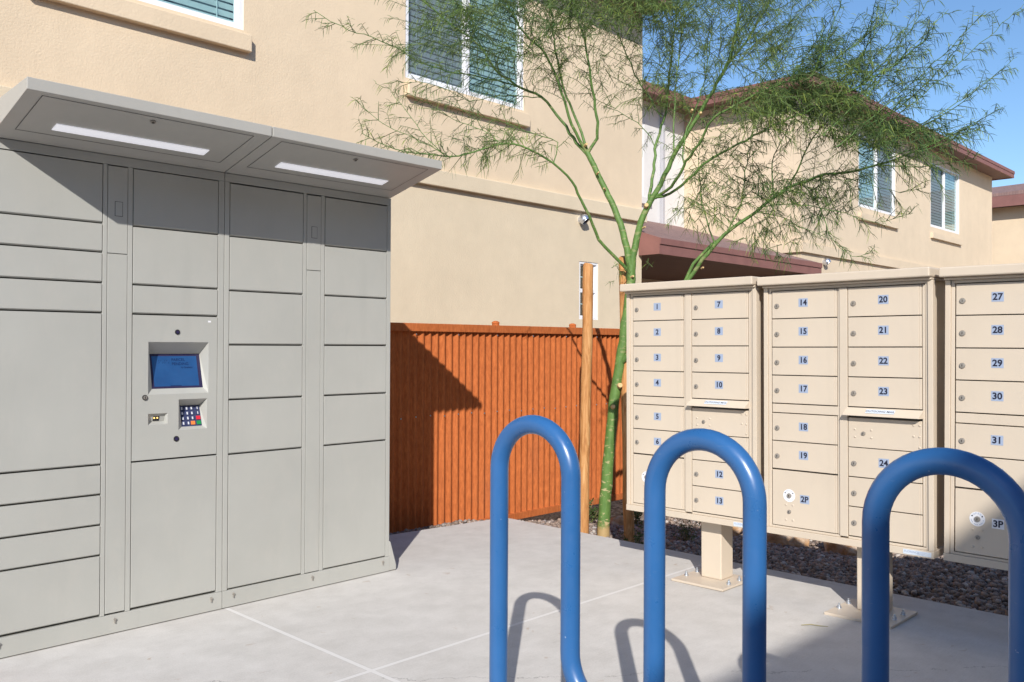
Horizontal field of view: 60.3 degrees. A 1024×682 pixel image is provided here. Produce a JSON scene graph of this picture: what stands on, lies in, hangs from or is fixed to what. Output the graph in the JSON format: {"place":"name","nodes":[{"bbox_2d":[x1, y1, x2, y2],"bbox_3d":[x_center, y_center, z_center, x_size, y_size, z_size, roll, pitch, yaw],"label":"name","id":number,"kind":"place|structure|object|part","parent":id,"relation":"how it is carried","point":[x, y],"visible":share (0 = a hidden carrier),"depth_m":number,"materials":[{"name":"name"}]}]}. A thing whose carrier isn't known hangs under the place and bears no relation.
{"place":"outdoors","nodes":[
{"label":"outdoors","id":0,"kind":"place"},
{"bbox_2d":[0,0,671,328],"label":"house","id":1,"kind":"structure","parent":0,"point":[498,244],"depth_m":9.52,"materials":[{"name":"beige paint"}]},
{"bbox_2d":[139,0,242,29],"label":"window","id":2,"kind":"structure","parent":1,"relation":"in","point":[217,11],"depth_m":7.87,"materials":[{"name":"white plastic"}]},
{"bbox_2d":[405,0,523,109],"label":"window","id":3,"kind":"structure","parent":1,"relation":"in","point":[416,73],"depth_m":10.00,"materials":[{"name":"white plastic"}]},
{"bbox_2d":[578,214,588,224],"bbox_3d":[0.930,-1.562,11.331,0.135,0.133,0.136,0,0,44],"label":"wall lamp","id":4,"kind":"object","parent":1,"relation":"attached to","point":[583,219],"visible":0.98,"depth_m":11.29,"materials":[{"name":"silver metal"}]},
{"bbox_2d":[579,261,597,319],"bbox_3d":[0.863,-0.654,11.637,0.372,0.950,0.490,0,0,44],"label":"window","id":5,"kind":"structure","parent":1,"relation":"in","point":[595,265],"depth_m":11.63,"materials":[{"name":"white plastic"}]},
{"bbox_2d":[0,518,1007,681],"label":"concrete pavement","id":6,"kind":"structure","parent":0,"point":[420,612],"depth_m":3.83,"materials":[{"name":"grey concrete"}]},
{"bbox_2d":[0,77,271,657],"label":"parcel locker","id":7,"kind":"object","parent":6,"relation":"on","point":[111,314],"visible":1,"depth_m":3.74,"materials":[{"name":"grey metal"}]},
{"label":"door","id":8,"kind":"part","parent":7,"relation":"part of","materials":[{"name":"grey paint"}]},
{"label":"door","id":9,"kind":"part","parent":7,"relation":"part of","materials":[{"name":"grey paint"}]},
{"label":"door","id":10,"kind":"part","parent":7,"relation":"part of","materials":[{"name":"grey paint"}]},
{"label":"door","id":11,"kind":"part","parent":7,"relation":"part of","materials":[{"name":"grey paint"}]},
{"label":"door","id":12,"kind":"part","parent":7,"relation":"part of","materials":[{"name":"grey paint"}]},
{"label":"door","id":13,"kind":"part","parent":7,"relation":"part of","materials":[{"name":"grey paint"}]},
{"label":"door","id":14,"kind":"part","parent":7,"relation":"part of","materials":[{"name":"grey paint"}]},
{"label":"door","id":15,"kind":"part","parent":7,"relation":"part of","materials":[{"name":"grey paint"}]},
{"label":"door","id":16,"kind":"part","parent":7,"relation":"part of","materials":[{"name":"grey paint"}]},
{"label":"door","id":17,"kind":"part","parent":7,"relation":"part of","materials":[{"name":"grey paint"}]},
{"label":"door","id":18,"kind":"part","parent":7,"relation":"part of","materials":[{"name":"grey paint"}]},
{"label":"door","id":19,"kind":"part","parent":7,"relation":"part of","materials":[{"name":"grey paint"}]},
{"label":"door","id":20,"kind":"part","parent":7,"relation":"part of","materials":[{"name":"grey paint"}]},
{"bbox_2d":[221,127,441,607],"bbox_3d":[-1.043,0.162,4.563,0.981,2.195,1.033,0,0,44],"label":"parcel locker","id":21,"kind":"object","parent":6,"relation":"on","point":[306,366],"visible":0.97,"depth_m":4.44,"materials":[{"name":"grey metal"}]},
{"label":"door","id":22,"kind":"part","parent":21,"relation":"part of","materials":[{"name":"grey paint"}]},
{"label":"door","id":23,"kind":"part","parent":21,"relation":"part of","materials":[{"name":"grey paint"}]},
{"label":"door","id":24,"kind":"part","parent":21,"relation":"part of","materials":[{"name":"grey paint"}]},
{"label":"door","id":25,"kind":"part","parent":21,"relation":"part of","materials":[{"name":"grey paint"}]},
{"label":"door","id":26,"kind":"part","parent":21,"relation":"part of","materials":[{"name":"grey paint"}]},
{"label":"door","id":27,"kind":"part","parent":21,"relation":"part of","materials":[{"name":"grey paint"}]},
{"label":"door","id":28,"kind":"part","parent":21,"relation":"part of","materials":[{"name":"grey paint"}]},
{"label":"door","id":29,"kind":"part","parent":21,"relation":"part of","materials":[{"name":"grey paint"}]},
{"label":"door","id":30,"kind":"part","parent":21,"relation":"part of","materials":[{"name":"grey paint"}]},
{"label":"door","id":31,"kind":"part","parent":21,"relation":"part of","materials":[{"name":"grey paint"}]},
{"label":"door","id":32,"kind":"part","parent":21,"relation":"part of","materials":[{"name":"grey paint"}]},
{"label":"door","id":33,"kind":"part","parent":21,"relation":"part of","materials":[{"name":"grey paint"}]},
{"bbox_2d":[620,276,763,591],"bbox_3d":[1.023,0.477,4.784,0.821,1.593,0.385,0,-1,44],"label":"cluster mailbox","id":34,"kind":"object","parent":6,"relation":"on","point":[695,353],"visible":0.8,"depth_m":4.66,"materials":[{"name":"beige paint"}]},
{"bbox_2d":[633,295,683,320],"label":"mail door","id":35,"kind":"structure","parent":34,"relation":"in","point":[667,307],"depth_m":4.82,"materials":[{"name":"beige paint"}]},
{"bbox_2d":[633,320,683,345],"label":"mail door","id":36,"kind":"structure","parent":34,"relation":"in","point":[645,333],"depth_m":4.82,"materials":[{"name":"beige paint"}]},
{"bbox_2d":[633,346,683,370],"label":"mail door","id":37,"kind":"structure","parent":34,"relation":"in","point":[667,358],"depth_m":4.82,"materials":[{"name":"beige paint"}]},
{"bbox_2d":[633,371,683,396],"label":"mail door","id":38,"kind":"structure","parent":34,"relation":"in","point":[646,383],"depth_m":4.82,"materials":[{"name":"beige paint"}]},
{"bbox_2d":[633,404,683,431],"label":"mail door","id":39,"kind":"structure","parent":34,"relation":"in","point":[657,417],"depth_m":4.82,"materials":[{"name":"beige paint"}]},
{"bbox_2d":[633,429,683,457],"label":"mail door","id":40,"kind":"structure","parent":34,"relation":"in","point":[645,441],"depth_m":4.87,"materials":[{"name":"beige paint"}]},
{"bbox_2d":[634,454,683,509],"bbox_3d":[0.801,0.766,4.824,0.329,0.271,0.028,0,0,44],"label":"parcel door","id":41,"kind":"structure","parent":34,"relation":"in","point":[675,479],"depth_m":4.77,"materials":[{"name":"beige paint"}]},
{"bbox_2d":[692,460,740,490],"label":"mail door","id":42,"kind":"structure","parent":34,"relation":"in","point":[704,473],"depth_m":4.58,"materials":[{"name":"beige paint"}]},
{"bbox_2d":[692,486,742,517],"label":"mail door","id":43,"kind":"structure","parent":34,"relation":"in","point":[717,501],"depth_m":4.56,"materials":[{"name":"beige paint"}]},
{"bbox_2d":[692,291,748,318],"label":"mail door","id":44,"kind":"structure","parent":34,"relation":"in","point":[728,304],"depth_m":4.55,"materials":[{"name":"beige paint"}]},
{"bbox_2d":[692,319,748,345],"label":"mail door","id":45,"kind":"structure","parent":34,"relation":"in","point":[717,332],"depth_m":4.55,"materials":[{"name":"beige paint"}]},
{"bbox_2d":[692,346,748,372],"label":"mail door","id":46,"kind":"structure","parent":34,"relation":"in","point":[735,359],"depth_m":4.55,"materials":[{"name":"beige paint"}]},
{"bbox_2d":[692,372,748,399],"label":"mail door","id":47,"kind":"structure","parent":34,"relation":"in","point":[732,386],"depth_m":4.55,"materials":[{"name":"beige paint"}]},
{"bbox_2d":[692,436,748,461],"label":"mail door","id":48,"kind":"structure","parent":34,"relation":"in","point":[744,442],"depth_m":4.58,"materials":[{"name":"beige paint"}]},
{"bbox_2d":[692,408,748,436],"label":"master door","id":49,"kind":"structure","parent":34,"relation":"in","point":[728,422],"depth_m":4.54,"materials":[{"name":"beige paint"}]},
{"bbox_2d":[489,415,1023,681],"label":"bike rack","id":50,"kind":"object","parent":6,"relation":"on","point":[1001,488],"visible":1,"depth_m":2.21,"materials":[{"name":"blue metal"}]},
{"bbox_2d":[757,267,945,628],"bbox_3d":[1.633,0.479,4.211,0.821,1.593,0.385,0,-1,45],"label":"cluster mailbox","id":51,"kind":"object","parent":6,"relation":"on","point":[854,384],"visible":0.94,"depth_m":4.09,"materials":[{"name":"beige paint"}]},
{"bbox_2d":[772,289,836,318],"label":"mail door","id":52,"kind":"structure","parent":51,"relation":"in","point":[820,302],"depth_m":4.25,"materials":[{"name":"beige paint"}]},
{"bbox_2d":[772,318,837,346],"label":"mail door","id":53,"kind":"structure","parent":51,"relation":"in","point":[812,332],"depth_m":4.25,"materials":[{"name":"beige paint"}]},
{"bbox_2d":[772,348,837,375],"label":"mail door","id":54,"kind":"structure","parent":51,"relation":"in","point":[785,361],"depth_m":4.25,"materials":[{"name":"beige paint"}]},
{"bbox_2d":[772,375,837,404],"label":"mail door","id":55,"kind":"structure","parent":51,"relation":"in","point":[817,390],"depth_m":4.25,"materials":[{"name":"beige paint"}]},
{"bbox_2d":[773,413,837,444],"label":"mail door","id":56,"kind":"structure","parent":51,"relation":"in","point":[823,429],"depth_m":4.25,"materials":[{"name":"beige paint"}]},
{"bbox_2d":[773,440,837,473],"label":"mail door","id":57,"kind":"structure","parent":51,"relation":"in","point":[823,458],"depth_m":4.24,"materials":[{"name":"beige paint"}]},
{"bbox_2d":[773,469,837,532],"bbox_3d":[1.411,0.771,4.252,0.329,0.271,0.028,0,-1,45],"label":"parcel door","id":58,"kind":"structure","parent":51,"relation":"in","point":[806,500],"depth_m":4.24,"materials":[{"name":"beige paint"}]},
{"bbox_2d":[848,285,921,316],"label":"mail door","id":59,"kind":"structure","parent":51,"relation":"in","point":[902,299],"depth_m":3.98,"materials":[{"name":"beige paint"}]},
{"bbox_2d":[848,316,922,346],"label":"mail door","id":60,"kind":"structure","parent":51,"relation":"in","point":[892,331],"depth_m":3.98,"materials":[{"name":"beige paint"}]},
{"bbox_2d":[848,348,922,377],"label":"mail door","id":61,"kind":"structure","parent":51,"relation":"in","point":[862,362],"depth_m":3.98,"materials":[{"name":"beige paint"}]},
{"bbox_2d":[848,377,922,408],"bbox_3d":[1.685,0.234,3.988,0.329,0.134,0.027,0,-1,45],"label":"mail door","id":62,"kind":"structure","parent":51,"relation":"in","point":[902,393],"depth_m":3.98,"materials":[{"name":"beige paint"}]},
{"bbox_2d":[848,417,922,450],"bbox_3d":[1.685,0.423,3.986,0.329,0.135,0.027,0,-1,45],"label":"master door","id":63,"kind":"structure","parent":51,"relation":"in","point":[903,435],"depth_m":3.98,"materials":[{"name":"beige paint"}]},
{"bbox_2d":[849,447,922,482],"bbox_3d":[1.684,0.559,3.987,0.329,0.133,0.027,0,-1,45],"label":"mail door","id":64,"kind":"structure","parent":51,"relation":"in","point":[863,462],"depth_m":4.03,"materials":[{"name":"beige paint"}]},
{"bbox_2d":[849,477,922,514],"bbox_3d":[1.685,0.696,3.984,0.329,0.133,0.027,0,-1,45],"label":"mail door","id":65,"kind":"structure","parent":51,"relation":"in","point":[910,500],"depth_m":3.93,"materials":[{"name":"beige paint"}]},
{"bbox_2d":[849,506,922,545],"bbox_3d":[1.685,0.833,3.983,0.329,0.132,0.027,0,-1,45],"label":"mail door","id":66,"kind":"structure","parent":51,"relation":"in","point":[907,528],"depth_m":3.93,"materials":[{"name":"beige paint"}]},
{"bbox_2d":[939,263,1023,570],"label":"cluster mailbox","id":67,"kind":"object","parent":6,"relation":"on","point":[984,361],"visible":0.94,"depth_m":3.72,"materials":[{"name":"beige paint"}]},
{"bbox_2d":[955,488,1007,558],"bbox_3d":[2.029,0.769,3.686,0.329,0.271,0.028,0,0,44],"label":"parcel door","id":68,"kind":"structure","parent":67,"relation":"in","point":[980,526],"depth_m":3.73,"materials":[{"name":"beige paint"}]},
{"bbox_2d":[955,457,1023,490],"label":"mail door","id":69,"kind":"structure","parent":67,"relation":"in","point":[1014,468],"depth_m":3.65,"materials":[{"name":"beige paint"}]},
{"bbox_2d":[956,281,1023,314],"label":"mail door","id":70,"kind":"structure","parent":67,"relation":"in","point":[999,297],"depth_m":3.71,"materials":[{"name":"beige paint"}]},
{"bbox_2d":[956,315,1023,347],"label":"mail door","id":71,"kind":"structure","parent":67,"relation":"in","point":[989,331],"depth_m":3.71,"materials":[{"name":"beige paint"}]},
{"bbox_2d":[956,348,1023,380],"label":"mail door","id":72,"kind":"structure","parent":67,"relation":"in","point":[971,364],"depth_m":3.70,"materials":[{"name":"beige paint"}]},
{"bbox_2d":[956,380,1023,414],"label":"mail door","id":73,"kind":"structure","parent":67,"relation":"in","point":[971,396],"depth_m":3.70,"materials":[{"name":"beige paint"}]},
{"bbox_2d":[956,423,1023,459],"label":"mail door","id":74,"kind":"structure","parent":67,"relation":"in","point":[1007,442],"depth_m":3.70,"materials":[{"name":"beige paint"}]},
{"bbox_2d":[389,499,1007,615],"bbox_3d":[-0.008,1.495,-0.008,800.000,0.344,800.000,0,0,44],"label":"ground","id":75,"kind":"structure","parent":0,"point":[617,505],"depth_m":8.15,"materials":[{"name":"brown gravel"}]},
{"bbox_2d":[389,321,622,532],"bbox_3d":[-0.529,0.756,6.604,9.000,1.842,0.136,1,0,-45],"label":"corrugated fence","id":76,"kind":"object","parent":75,"relation":"on","point":[462,396],"visible":0.32,"depth_m":6.84,"materials":[{"name":"metal"}]},
{"bbox_2d":[579,263,592,533],"bbox_3d":[0.530,0.518,6.341,0.081,2.166,0.136,0,0,31],"label":"tree stake","id":77,"kind":"object","parent":75,"relation":"on","point":[587,346],"visible":0.8,"depth_m":6.32,"materials":[{"name":"brown wood"}]},
{"bbox_2d":[589,498,611,522],"bbox_3d":[0.623,1.421,7.292,0.412,0.243,0.241,1,0,-38],"label":"weed plant","id":78,"kind":"object","parent":75,"relation":"on","point":[593,514],"visible":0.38,"depth_m":7.29,"materials":[{"name":"green plant"}]},
{"bbox_2d":[610,515,623,525],"bbox_3d":[0.932,1.558,7.508,0.204,0.162,0.151,0,0,1],"label":"boulder","id":79,"kind":"object","parent":75,"relation":"on","point":[617,520],"visible":0.27,"depth_m":7.46,"materials":[{"name":"stone"}]},
{"bbox_2d":[619,256,634,542],"bbox_3d":[0.805,0.494,6.203,0.081,2.215,0.279,0,0,-6],"label":"tree stake","id":80,"kind":"object","parent":75,"relation":"on","point":[628,521],"visible":0.43,"depth_m":6.15,"materials":[{"name":"brown wood"}]},
{"bbox_2d":[616,511,643,525],"bbox_3d":[1.047,1.507,7.586,0.277,0.212,0.335,0,0,-23],"label":"weed plant","id":81,"kind":"object","parent":75,"relation":"on","point":[637,514],"visible":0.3,"depth_m":7.59,"materials":[{"name":"green plant"}]},
{"bbox_2d":[618,526,643,544],"bbox_3d":[0.807,1.319,5.870,0.157,0.168,0.245,0,0,-30],"label":"weed plant","id":82,"kind":"object","parent":75,"relation":"on","point":[638,535],"visible":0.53,"depth_m":5.86,"materials":[{"name":"green plant"}]},
{"bbox_2d":[302,0,1023,536],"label":"palo verde tree","id":83,"kind":"object","parent":75,"relation":"on","point":[844,88],"visible":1,"depth_m":5.71,"materials":[{"name":"green plant"}]},
{"bbox_2d":[669,518,700,540],"bbox_3d":[1.341,1.421,6.713,0.309,0.225,0.187,0,0,-28],"label":"weed plant","id":84,"kind":"object","parent":75,"relation":"on","point":[683,531],"visible":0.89,"depth_m":6.70,"materials":[{"name":"green plant"}]},
{"bbox_2d":[733,527,742,535],"bbox_3d":[1.853,1.623,7.669,0.387,0.300,0.331,0,0,15],"label":"boulder","id":85,"kind":"object","parent":75,"relation":"on","point":[737,531],"visible":0.06,"depth_m":7.50,"materials":[{"name":"stone"}]},
{"bbox_2d":[767,533,809,546],"bbox_3d":[2.221,1.630,7.313,0.337,0.335,0.484,1,0,-38],"label":"boulder","id":86,"kind":"object","parent":75,"relation":"on","point":[782,540],"visible":0.17,"depth_m":7.14,"materials":[{"name":"stone"}]},
{"bbox_2d":[823,542,856,556],"bbox_3d":[2.623,1.610,6.940,0.309,0.277,0.337,0,0,-3],"label":"boulder","id":87,"kind":"object","parent":75,"relation":"on","point":[841,549],"visible":0.23,"depth_m":6.84,"materials":[{"name":"stone"}]},
{"bbox_2d":[507,34,1014,282],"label":"house","id":88,"kind":"structure","parent":0,"point":[940,232],"depth_m":17.34,"materials":[{"name":"beige paint"}]},
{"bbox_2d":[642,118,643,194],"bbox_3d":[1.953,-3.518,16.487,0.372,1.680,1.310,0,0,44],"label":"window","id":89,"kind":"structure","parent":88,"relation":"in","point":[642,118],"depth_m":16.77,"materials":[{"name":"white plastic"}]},
{"bbox_2d":[822,258,830,265],"bbox_3d":[5.942,-1.489,16.625,0.143,0.141,0.143,0,0,44],"label":"wall lamp","id":90,"kind":"object","parent":88,"relation":"attached to","point":[826,261],"visible":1,"depth_m":16.58,"materials":[{"name":"silver metal"}]},
{"bbox_2d":[858,134,894,215],"bbox_3d":[7.544,-3.459,18.651,0.372,1.680,2.050,0,0,44],"label":"window","id":91,"kind":"structure","parent":88,"relation":"in","point":[873,204],"depth_m":18.83,"materials":[{"name":"white plastic"}]},
{"bbox_2d":[930,164,958,233],"bbox_3d":[10.420,-3.448,21.608,0.372,1.720,2.140,0,0,44],"label":"window","id":92,"kind":"structure","parent":88,"relation":"in","point":[937,206],"depth_m":21.80,"materials":[{"name":"white plastic"}]},
{"bbox_2d":[642,0,1023,186],"label":"sky","id":93,"kind":"structure","parent":0,"point":[1007,147],"materials":[{"name":"blue"}]},
{"bbox_2d":[992,183,1023,264],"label":"house","id":94,"kind":"structure","parent":0,"point":[1007,224],"depth_m":27.74,"materials":[{"name":"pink paint"}]}
]}

